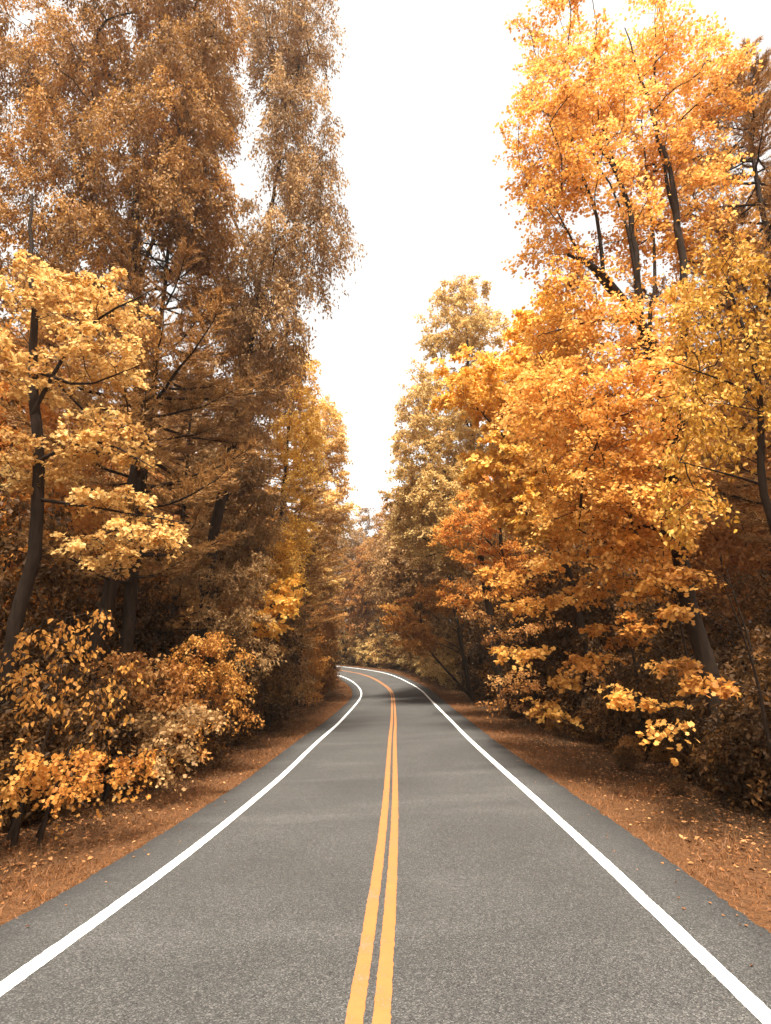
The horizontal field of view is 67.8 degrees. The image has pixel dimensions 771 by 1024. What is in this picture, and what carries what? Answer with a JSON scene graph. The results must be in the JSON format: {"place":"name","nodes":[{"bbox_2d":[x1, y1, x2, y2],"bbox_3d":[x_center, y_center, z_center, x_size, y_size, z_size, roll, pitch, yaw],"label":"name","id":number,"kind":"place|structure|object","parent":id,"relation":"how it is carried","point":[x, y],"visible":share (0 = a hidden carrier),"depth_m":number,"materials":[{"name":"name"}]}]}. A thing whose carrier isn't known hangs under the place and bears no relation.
{"place":"outdoors","nodes":[
{"label":"outdoors","id":0,"kind":"place"},
{"bbox_2d":[0,665,770,1023],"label":"road","id":1,"kind":"structure","parent":0,"point":[380,847],"depth_m":6.47,"materials":[{"name":"grey asphalt"}]},
{"bbox_2d":[0,646,770,933],"bbox_3d":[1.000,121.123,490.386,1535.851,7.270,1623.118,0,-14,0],"label":"ground","id":2,"kind":"structure","parent":0,"point":[761,920],"depth_m":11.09,"materials":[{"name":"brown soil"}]},
{"bbox_2d":[0,740,17,849],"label":"brush","id":3,"kind":"object","parent":2,"relation":"on","point":[3,822],"visible":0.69,"depth_m":9.79,"materials":[{"name":"brown plant"}]},
{"bbox_2d":[0,198,52,530],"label":"woodland tree","id":4,"kind":"object","parent":2,"relation":"on","point":[2,234],"visible":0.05,"depth_m":29.40,"materials":[{"name":"brown plant"}]},
{"bbox_2d":[0,701,61,832],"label":"brush","id":5,"kind":"object","parent":2,"relation":"on","point":[10,768],"visible":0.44,"depth_m":11.67,"materials":[{"name":"brown plant"}]},
{"bbox_2d":[0,446,114,698],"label":"understory tree","id":6,"kind":"object","parent":2,"relation":"on","point":[8,548],"visible":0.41,"depth_m":17.18,"materials":[{"name":"brown plant"}]},
{"bbox_2d":[0,661,123,820],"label":"brush","id":7,"kind":"object","parent":2,"relation":"on","point":[59,741],"visible":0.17,"depth_m":13.24,"materials":[{"name":"brown plant"}]},
{"bbox_2d":[0,306,130,628],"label":"woodland tree","id":8,"kind":"object","parent":2,"relation":"on","point":[87,521],"visible":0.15,"depth_m":24.70,"materials":[{"name":"orange plant"}]},
{"bbox_2d":[0,639,143,825],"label":"brush","id":9,"kind":"object","parent":2,"relation":"on","point":[67,738],"visible":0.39,"depth_m":12.81,"materials":[{"name":"brown plant"}]},
{"bbox_2d":[0,311,145,611],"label":"woodland tree","id":10,"kind":"object","parent":2,"relation":"on","point":[10,446],"visible":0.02,"depth_m":30.98,"materials":[{"name":"beige plant"}]},
{"bbox_2d":[0,609,148,847],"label":"long leaved sapling","id":11,"kind":"object","parent":2,"relation":"on","point":[30,698],"visible":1,"depth_m":10.21,"materials":[{"name":"orange plant"}]},
{"bbox_2d":[0,457,170,668],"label":"woodland tree","id":12,"kind":"object","parent":2,"relation":"on","point":[124,479],"visible":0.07,"depth_m":28.80,"materials":[{"name":"brown plant"}]},
{"bbox_2d":[0,738,173,840],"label":"orange fringe shrub","id":13,"kind":"object","parent":2,"relation":"on","point":[40,783],"visible":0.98,"depth_m":9.75,"materials":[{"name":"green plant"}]},
{"bbox_2d":[28,687,156,800],"bbox_3d":[-7.943,6.165,15.130,3.971,3.466,3.532,-8,-16,28],"label":"brush","id":14,"kind":"object","parent":2,"relation":"on","point":[123,750],"visible":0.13,"depth_m":14.65,"materials":[{"name":"brown plant"}]},
{"bbox_2d":[0,194,190,705],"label":"pale gold maple tree","id":15,"kind":"object","parent":2,"relation":"on","point":[39,479],"visible":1,"depth_m":14.06,"materials":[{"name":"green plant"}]},
{"bbox_2d":[4,550,189,713],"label":"understory tree","id":16,"kind":"object","parent":2,"relation":"on","point":[142,609],"visible":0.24,"depth_m":20.76,"materials":[{"name":"brown plant"}]},
{"bbox_2d":[41,669,163,793],"bbox_3d":[-8.214,6.325,16.172,4.240,3.727,3.901,-5,-15,20],"label":"brush","id":17,"kind":"object","parent":2,"relation":"on","point":[133,706],"visible":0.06,"depth_m":16.13,"materials":[{"name":"brown plant"}]},
{"bbox_2d":[0,0,260,679],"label":"bronze leaved tree","id":18,"kind":"object","parent":2,"relation":"on","point":[100,127],"visible":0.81,"depth_m":21.85,"materials":[{"name":"brown plant"}]},
{"bbox_2d":[65,647,215,794],"bbox_3d":[-7.454,6.223,16.751,5.349,4.478,4.712,-13,-19,43],"label":"brush","id":19,"kind":"object","parent":2,"relation":"on","point":[133,676],"visible":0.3,"depth_m":16.50,"materials":[{"name":"brown plant"}]},
{"bbox_2d":[0,142,300,689],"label":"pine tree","id":20,"kind":"object","parent":2,"relation":"on","point":[211,315],"visible":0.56,"depth_m":19.89,"materials":[{"name":"brown plant"}]},
{"bbox_2d":[113,595,195,660],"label":"understory tree","id":21,"kind":"object","parent":2,"relation":"on","point":[168,639],"visible":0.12,"depth_m":29.97,"materials":[{"name":"brown plant"}]},
{"bbox_2d":[101,701,229,800],"bbox_3d":[-5.225,5.976,13.672,2.640,2.722,3.103,8,-16,-29],"label":"grey brown shrub","id":22,"kind":"object","parent":2,"relation":"on","point":[162,728],"visible":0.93,"depth_m":13.57,"materials":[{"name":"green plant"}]},
{"bbox_2d":[100,486,236,659],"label":"woodland tree","id":23,"kind":"object","parent":2,"relation":"on","point":[182,611],"visible":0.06,"depth_m":32.85,"materials":[{"name":"brown plant"}]},
{"bbox_2d":[117,647,239,773],"bbox_3d":[-7.438,6.836,19.068,5.214,4.551,4.638,-6,-15,24],"label":"brush","id":24,"kind":"object","parent":2,"relation":"on","point":[215,745],"visible":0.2,"depth_m":18.62,"materials":[{"name":"brown plant"}]},
{"bbox_2d":[110,335,260,655],"bbox_3d":[-11.399,0.504,32.288,9.516,23.421,8.643,-9,-16,32],"label":"feathery pine tree","id":25,"kind":"object","parent":2,"relation":"on","point":[176,594],"visible":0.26,"depth_m":31.44,"materials":[{"name":"brown plant"}]},
{"bbox_2d":[126,351,267,611],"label":"woodland tree","id":26,"kind":"object","parent":2,"relation":"on","point":[216,363],"visible":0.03,"depth_m":44.14,"materials":[{"name":"beige plant"}]},
{"bbox_2d":[143,630,264,777],"bbox_3d":[-5.538,6.015,17.436,3.635,4.784,2.795,0,-14,0],"label":"tall orange shrub","id":27,"kind":"object","parent":2,"relation":"on","point":[208,646],"visible":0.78,"depth_m":17.43,"materials":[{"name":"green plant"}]},
{"bbox_2d":[170,683,239,757],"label":"brush","id":28,"kind":"object","parent":2,"relation":"on","point":[218,736],"visible":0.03,"depth_m":20.89,"materials":[{"name":"brown plant"}]},
{"bbox_2d":[177,661,263,746],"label":"brush","id":29,"kind":"object","parent":2,"relation":"on","point":[241,737],"visible":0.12,"depth_m":23.95,"materials":[{"name":"brown plant"}]},
{"bbox_2d":[165,550,286,707],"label":"coppery sapling","id":30,"kind":"object","parent":2,"relation":"on","point":[225,595],"visible":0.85,"depth_m":22.55,"materials":[{"name":"brown plant"}]},
{"bbox_2d":[188,623,267,741],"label":"understory tree","id":31,"kind":"object","parent":2,"relation":"on","point":[258,690],"visible":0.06,"depth_m":26.84,"materials":[{"name":"brown plant"}]},
{"bbox_2d":[187,331,297,625],"bbox_3d":[-7.930,-0.165,32.494,5.946,24.708,8.470,0,-14,0],"label":"tan oak tree","id":32,"kind":"object","parent":2,"relation":"on","point":[250,477],"visible":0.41,"depth_m":30.94,"materials":[{"name":"brown plant"}]},
{"bbox_2d":[222,620,296,734],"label":"understory tree","id":33,"kind":"object","parent":2,"relation":"on","point":[264,684],"visible":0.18,"depth_m":29.10,"materials":[{"name":"brown plant"}]},
{"bbox_2d":[164,0,366,685],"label":"weeping brown tree","id":34,"kind":"object","parent":2,"relation":"on","point":[256,307],"visible":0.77,"depth_m":27.29,"materials":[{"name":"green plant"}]},
{"bbox_2d":[237,573,311,669],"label":"lemon maple sapling","id":35,"kind":"object","parent":2,"relation":"on","point":[287,605],"visible":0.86,"depth_m":26.47,"materials":[{"name":"yellow plant"}]},
{"bbox_2d":[235,605,316,726],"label":"understory tree","id":36,"kind":"object","parent":2,"relation":"on","point":[295,658],"visible":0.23,"depth_m":33.05,"materials":[{"name":"brown plant"}]},
{"bbox_2d":[246,638,315,730],"bbox_3d":[-6.069,9.228,30.170,4.957,5.292,3.750,9,-16,-31],"label":"dark tiered shrub","id":37,"kind":"object","parent":2,"relation":"on","point":[285,689],"visible":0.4,"depth_m":30.14,"materials":[{"name":"brown plant"}]},
{"bbox_2d":[254,530,309,672],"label":"gold bough sapling","id":38,"kind":"object","parent":2,"relation":"on","point":[291,564],"visible":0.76,"depth_m":33.45,"materials":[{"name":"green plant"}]},
{"bbox_2d":[227,364,350,655],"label":"feathery pine tree","id":39,"kind":"object","parent":2,"relation":"on","point":[311,572],"visible":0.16,"depth_m":44.15,"materials":[{"name":"brown plant"}]},
{"bbox_2d":[270,605,318,705],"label":"olive brown shrub","id":40,"kind":"object","parent":2,"relation":"on","point":[307,640],"visible":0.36,"depth_m":40.51,"materials":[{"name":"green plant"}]},
{"bbox_2d":[251,341,339,689],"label":"yellow birch tree","id":41,"kind":"object","parent":2,"relation":"on","point":[298,471],"visible":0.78,"depth_m":37.32,"materials":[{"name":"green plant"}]},
{"bbox_2d":[262,446,355,695],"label":"feathery pine tree","id":42,"kind":"object","parent":2,"relation":"on","point":[338,570],"visible":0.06,"depth_m":63.34,"materials":[{"name":"brown plant"}]},
{"bbox_2d":[291,626,333,706],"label":"bush","id":43,"kind":"object","parent":2,"relation":"on","point":[319,685],"visible":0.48,"depth_m":48.78,"materials":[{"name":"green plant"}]},
{"bbox_2d":[299,605,344,698],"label":"reddish shrub","id":44,"kind":"object","parent":2,"relation":"on","point":[325,646],"visible":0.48,"depth_m":57.98,"materials":[{"name":"brown plant"}]},
{"bbox_2d":[289,394,360,705],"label":"brown oak tree","id":45,"kind":"object","parent":2,"relation":"on","point":[338,432],"visible":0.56,"depth_m":53.15,"materials":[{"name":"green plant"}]},
{"bbox_2d":[310,515,373,663],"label":"woodland tree","id":46,"kind":"object","parent":2,"relation":"on","point":[343,542],"visible":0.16,"depth_m":103.22,"materials":[{"name":"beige plant"}]},
{"bbox_2d":[331,605,362,664],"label":"understory tree","id":47,"kind":"object","parent":2,"relation":"on","point":[349,652],"visible":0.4,"depth_m":100.11,"materials":[{"name":"beige plant"}]},
{"bbox_2d":[332,539,385,665],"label":"woodland tree","id":48,"kind":"object","parent":2,"relation":"on","point":[364,609],"visible":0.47,"depth_m":97.64,"materials":[{"name":"brown plant"}]},
{"bbox_2d":[339,506,380,632],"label":"woodland tree","id":49,"kind":"object","parent":2,"relation":"on","point":[364,518],"visible":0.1,"depth_m":114.45,"materials":[{"name":"beige plant"}]},
{"bbox_2d":[346,613,381,666],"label":"understory tree","id":50,"kind":"object","parent":2,"relation":"on","point":[360,642],"visible":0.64,"depth_m":96.33,"materials":[{"name":"beige plant"}]},
{"bbox_2d":[354,501,394,668],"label":"woodland tree","id":51,"kind":"object","parent":2,"relation":"on","point":[375,606],"visible":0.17,"depth_m":96.19,"materials":[{"name":"brown plant"}]},
{"bbox_2d":[362,610,397,668],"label":"understory tree","id":52,"kind":"object","parent":2,"relation":"on","point":[378,638],"visible":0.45,"depth_m":92.50,"materials":[{"name":"beige plant"}]},
{"bbox_2d":[0,663,770,910],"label":"fallen leaves","id":53,"kind":"object","parent":2,"relation":"on","point":[588,779],"visible":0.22,"depth_m":12.70,"materials":[{"name":"orange plant"}]},
{"bbox_2d":[360,490,473,696],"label":"russet tree","id":54,"kind":"object","parent":2,"relation":"on","point":[402,584],"visible":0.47,"depth_m":52.99,"materials":[{"name":"brown plant"}]},
{"bbox_2d":[379,577,473,701],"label":"orange maple tree","id":55,"kind":"object","parent":2,"relation":"on","point":[417,649],"visible":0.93,"depth_m":47.33,"materials":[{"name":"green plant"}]},
{"bbox_2d":[413,613,455,681],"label":"understory tree","id":56,"kind":"object","parent":2,"relation":"on","point":[423,670],"visible":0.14,"depth_m":71.12,"materials":[{"name":"beige plant"}]},
{"bbox_2d":[375,274,517,708],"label":"tall brown tree","id":57,"kind":"object","parent":2,"relation":"on","point":[435,511],"visible":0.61,"depth_m":44.59,"materials":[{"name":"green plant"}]},
{"bbox_2d":[427,619,467,689],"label":"understory tree","id":58,"kind":"object","parent":2,"relation":"on","point":[446,659],"visible":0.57,"depth_m":63.16,"materials":[{"name":"beige plant"}]},
{"bbox_2d":[405,415,513,691],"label":"woodland tree","id":59,"kind":"object","parent":2,"relation":"on","point":[469,574],"visible":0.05,"depth_m":60.86,"materials":[{"name":"orange plant"}]},
{"bbox_2d":[454,602,498,688],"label":"understory tree","id":60,"kind":"object","parent":2,"relation":"on","point":[472,644],"visible":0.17,"depth_m":55.22,"materials":[{"name":"brown plant"}]},
{"bbox_2d":[454,598,500,690],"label":"understory tree","id":61,"kind":"object","parent":2,"relation":"on","point":[469,625],"visible":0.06,"depth_m":58.09,"materials":[{"name":"brown plant"}]},
{"bbox_2d":[426,444,554,717],"bbox_3d":[6.180,3.405,33.575,7.694,17.895,5.870,6,-15,-24],"label":"amber tree","id":62,"kind":"object","parent":2,"relation":"on","point":[463,520],"visible":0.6,"depth_m":33.67,"materials":[{"name":"orange plant"}]},
{"bbox_2d":[470,600,510,695],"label":"understory tree","id":63,"kind":"object","parent":2,"relation":"on","point":[479,656],"visible":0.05,"depth_m":51.12,"materials":[{"name":"brown plant"}]},
{"bbox_2d":[476,593,511,701],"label":"understory tree","id":64,"kind":"object","parent":2,"relation":"on","point":[482,636],"visible":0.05,"depth_m":46.15,"materials":[{"name":"brown plant"}]},
{"bbox_2d":[425,285,609,743],"bbox_3d":[6.199,-0.473,25.930,8.646,21.461,7.026,0,-14,0],"label":"gold maple tree","id":65,"kind":"object","parent":2,"relation":"on","point":[507,458],"visible":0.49,"depth_m":25.74,"materials":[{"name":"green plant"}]},
{"bbox_2d":[449,571,592,732],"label":"thin maple sapling","id":66,"kind":"object","parent":2,"relation":"on","point":[471,616],"visible":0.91,"depth_m":26.42,"materials":[{"name":"orange plant"}]},
{"bbox_2d":[490,592,552,697],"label":"understory tree","id":67,"kind":"object","parent":2,"relation":"on","point":[504,628],"visible":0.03,"depth_m":41.56,"materials":[{"name":"brown plant"}]},
{"bbox_2d":[485,581,559,709],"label":"understory tree","id":68,"kind":"object","parent":2,"relation":"on","point":[509,617],"visible":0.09,"depth_m":36.99,"materials":[{"name":"brown plant"}]},
{"bbox_2d":[484,499,588,644],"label":"woodland tree","id":69,"kind":"object","parent":2,"relation":"on","point":[497,614],"visible":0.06,"depth_m":44.99,"materials":[{"name":"orange plant"}]},
{"bbox_2d":[475,618,618,745],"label":"pale beech sapling","id":70,"kind":"object","parent":2,"relation":"on","point":[523,673],"visible":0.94,"depth_m":22.09,"materials":[{"name":"orange plant"}]},
{"bbox_2d":[524,606,588,714],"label":"understory tree","id":71,"kind":"object","parent":2,"relation":"on","point":[541,671],"visible":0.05,"depth_m":32.13,"materials":[{"name":"brown plant"}]},
{"bbox_2d":[474,552,648,760],"bbox_3d":[5.495,5.080,20.038,5.577,7.430,3.674,8,-16,-29],"label":"layered maple sapling","id":72,"kind":"object","parent":2,"relation":"on","point":[516,609],"visible":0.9,"depth_m":19.89,"materials":[{"name":"orange plant"}]},
{"bbox_2d":[503,540,632,719],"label":"understory tree","id":73,"kind":"object","parent":2,"relation":"on","point":[549,589],"visible":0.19,"depth_m":31.61,"materials":[{"name":"brown plant"}]},
{"bbox_2d":[541,647,648,742],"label":"brush","id":74,"kind":"object","parent":2,"relation":"on","point":[574,727],"visible":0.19,"depth_m":24.67,"materials":[{"name":"brown plant"}]},
{"bbox_2d":[495,325,696,584],"bbox_3d":[13.203,-0.358,37.616,11.749,26.676,10.302,3,-14,-11],"label":"woodland tree","id":75,"kind":"object","parent":2,"relation":"on","point":[543,472],"visible":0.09,"depth_m":36.69,"materials":[{"name":"brown plant"}]},
{"bbox_2d":[520,671,689,779],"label":"maple sapling","id":76,"kind":"object","parent":2,"relation":"on","point":[552,712],"visible":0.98,"depth_m":15.73,"materials":[{"name":"orange plant"}]},
{"bbox_2d":[541,548,690,729],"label":"understory tree","id":77,"kind":"object","parent":2,"relation":"on","point":[613,600],"visible":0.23,"depth_m":25.52,"materials":[{"name":"brown plant"}]},
{"bbox_2d":[544,565,690,724],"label":"understory tree","id":78,"kind":"object","parent":2,"relation":"on","point":[612,608],"visible":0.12,"depth_m":27.27,"materials":[{"name":"brown plant"}]},
{"bbox_2d":[482,0,763,803],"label":"maple tree","id":79,"kind":"object","parent":2,"relation":"on","point":[581,115],"visible":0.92,"depth_m":16.06,"materials":[{"name":"orange plant"}]},
{"bbox_2d":[574,646,674,753],"bbox_3d":[9.683,7.259,21.320,5.136,4.483,4.568,-5,-14,18],"label":"brush","id":80,"kind":"object","parent":2,"relation":"on","point":[618,665],"visible":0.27,"depth_m":21.26,"materials":[{"name":"brown plant"}]},
{"bbox_2d":[539,531,710,784],"bbox_3d":[6.023,4.105,15.876,4.040,7.087,3.046,8,-16,-31],"label":"slender maple sapling","id":81,"kind":"object","parent":2,"relation":"on","point":[580,589],"visible":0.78,"depth_m":15.67,"materials":[{"name":"orange plant"}]},
{"bbox_2d":[610,743,641,770],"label":"brush","id":82,"kind":"object","parent":2,"relation":"on","point":[630,758],"visible":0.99,"depth_m":17.03,"materials":[{"name":"brown plant"}]},
{"bbox_2d":[583,608,671,725],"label":"understory tree","id":83,"kind":"object","parent":2,"relation":"on","point":[601,640],"visible":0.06,"depth_m":25.99,"materials":[{"name":"brown plant"}]},
{"bbox_2d":[612,735,648,760],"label":"brush","id":84,"kind":"object","parent":2,"relation":"on","point":[626,741],"visible":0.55,"depth_m":19.05,"materials":[{"name":"brown plant"}]},
{"bbox_2d":[579,531,762,729],"bbox_3d":[6.862,3.791,13.545,4.209,6.585,2.128,0,-14,0],"label":"broad maple sapling","id":85,"kind":"object","parent":2,"relation":"on","point":[618,697],"visible":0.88,"depth_m":13.67,"materials":[{"name":"orange plant"}]},
{"bbox_2d":[615,646,729,761],"bbox_3d":[10.110,6.457,18.572,4.791,4.211,4.407,-13,-19,43],"label":"brush","id":86,"kind":"object","parent":2,"relation":"on","point":[654,682],"visible":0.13,"depth_m":18.99,"materials":[{"name":"brown plant"}]},
{"bbox_2d":[663,774,692,795],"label":"brush","id":87,"kind":"object","parent":2,"relation":"on","point":[675,785],"visible":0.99,"depth_m":13.20,"materials":[{"name":"brown plant"}]},
{"bbox_2d":[611,35,770,545],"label":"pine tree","id":88,"kind":"object","parent":2,"relation":"on","point":[753,123],"visible":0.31,"depth_m":19.98,"materials":[{"name":"brown plant"}]},
{"bbox_2d":[612,360,770,644],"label":"woodland tree","id":89,"kind":"object","parent":2,"relation":"on","point":[697,551],"visible":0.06,"depth_m":29.71,"materials":[{"name":"orange plant"}]},
{"bbox_2d":[615,563,770,756],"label":"drooping maple sapling","id":90,"kind":"object","parent":2,"relation":"on","point":[686,665],"visible":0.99,"depth_m":11.82,"materials":[{"name":"orange plant"}]},
{"bbox_2d":[649,586,741,659],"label":"understory tree","id":91,"kind":"object","parent":2,"relation":"on","point":[705,623],"visible":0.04,"depth_m":29.11,"materials":[{"name":"brown plant"}]},
{"bbox_2d":[636,648,760,786],"bbox_3d":[9.608,5.976,16.274,4.708,4.109,4.188,3,-14,-12],"label":"brush","id":92,"kind":"object","parent":2,"relation":"on","point":[662,711],"visible":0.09,"depth_m":16.07,"materials":[{"name":"brown plant"}]},
{"bbox_2d":[636,674,770,765],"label":"corner maple sapling","id":93,"kind":"object","parent":2,"relation":"on","point":[722,690],"visible":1,"depth_m":9.95,"materials":[{"name":"yellow plant"}]},
{"bbox_2d":[637,226,770,559],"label":"yellow leaved tree","id":94,"kind":"object","parent":2,"relation":"on","point":[753,361],"visible":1,"depth_m":10.40,"materials":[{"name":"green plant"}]},
{"bbox_2d":[647,374,770,647],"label":"woodland tree","id":95,"kind":"object","parent":2,"relation":"on","point":[725,540],"visible":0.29,"depth_m":25.18,"materials":[{"name":"brown plant"}]},
{"bbox_2d":[661,680,763,789],"bbox_3d":[9.046,5.853,14.546,3.426,3.362,3.852,7,-15,-27],"label":"brush","id":96,"kind":"object","parent":2,"relation":"on","point":[690,768],"visible":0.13,"depth_m":14.99,"materials":[{"name":"brown plant"}]},
{"bbox_2d":[667,564,770,668],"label":"understory tree","id":97,"kind":"object","parent":2,"relation":"on","point":[758,597],"visible":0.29,"depth_m":19.20,"materials":[{"name":"brown plant"}]},
{"bbox_2d":[679,626,770,783],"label":"brush","id":98,"kind":"object","parent":2,"relation":"on","point":[738,674],"visible":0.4,"depth_m":13.41,"materials":[{"name":"brown plant"}]},
{"bbox_2d":[686,675,770,811],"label":"brush","id":99,"kind":"object","parent":2,"relation":"on","point":[737,787],"visible":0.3,"depth_m":12.68,"materials":[{"name":"brown plant"}]},
{"bbox_2d":[689,704,770,816],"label":"brush","id":100,"kind":"object","parent":2,"relation":"on","point":[725,777],"visible":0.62,"depth_m":12.45,"materials":[{"name":"brown plant"}]},
{"bbox_2d":[694,155,770,500],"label":"woodland tree","id":101,"kind":"object","parent":2,"relation":"on","point":[755,215],"visible":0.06,"depth_m":29.06,"materials":[{"name":"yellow plant"}]},
{"bbox_2d":[706,666,770,818],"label":"brush","id":102,"kind":"object","parent":2,"relation":"on","point":[747,725],"visible":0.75,"depth_m":12.07,"materials":[{"name":"brown plant"}]},
{"bbox_2d":[0,0,770,643],"label":"sky","id":103,"kind":"structure","parent":0,"point":[421,92],"materials":[{"name":"white"}]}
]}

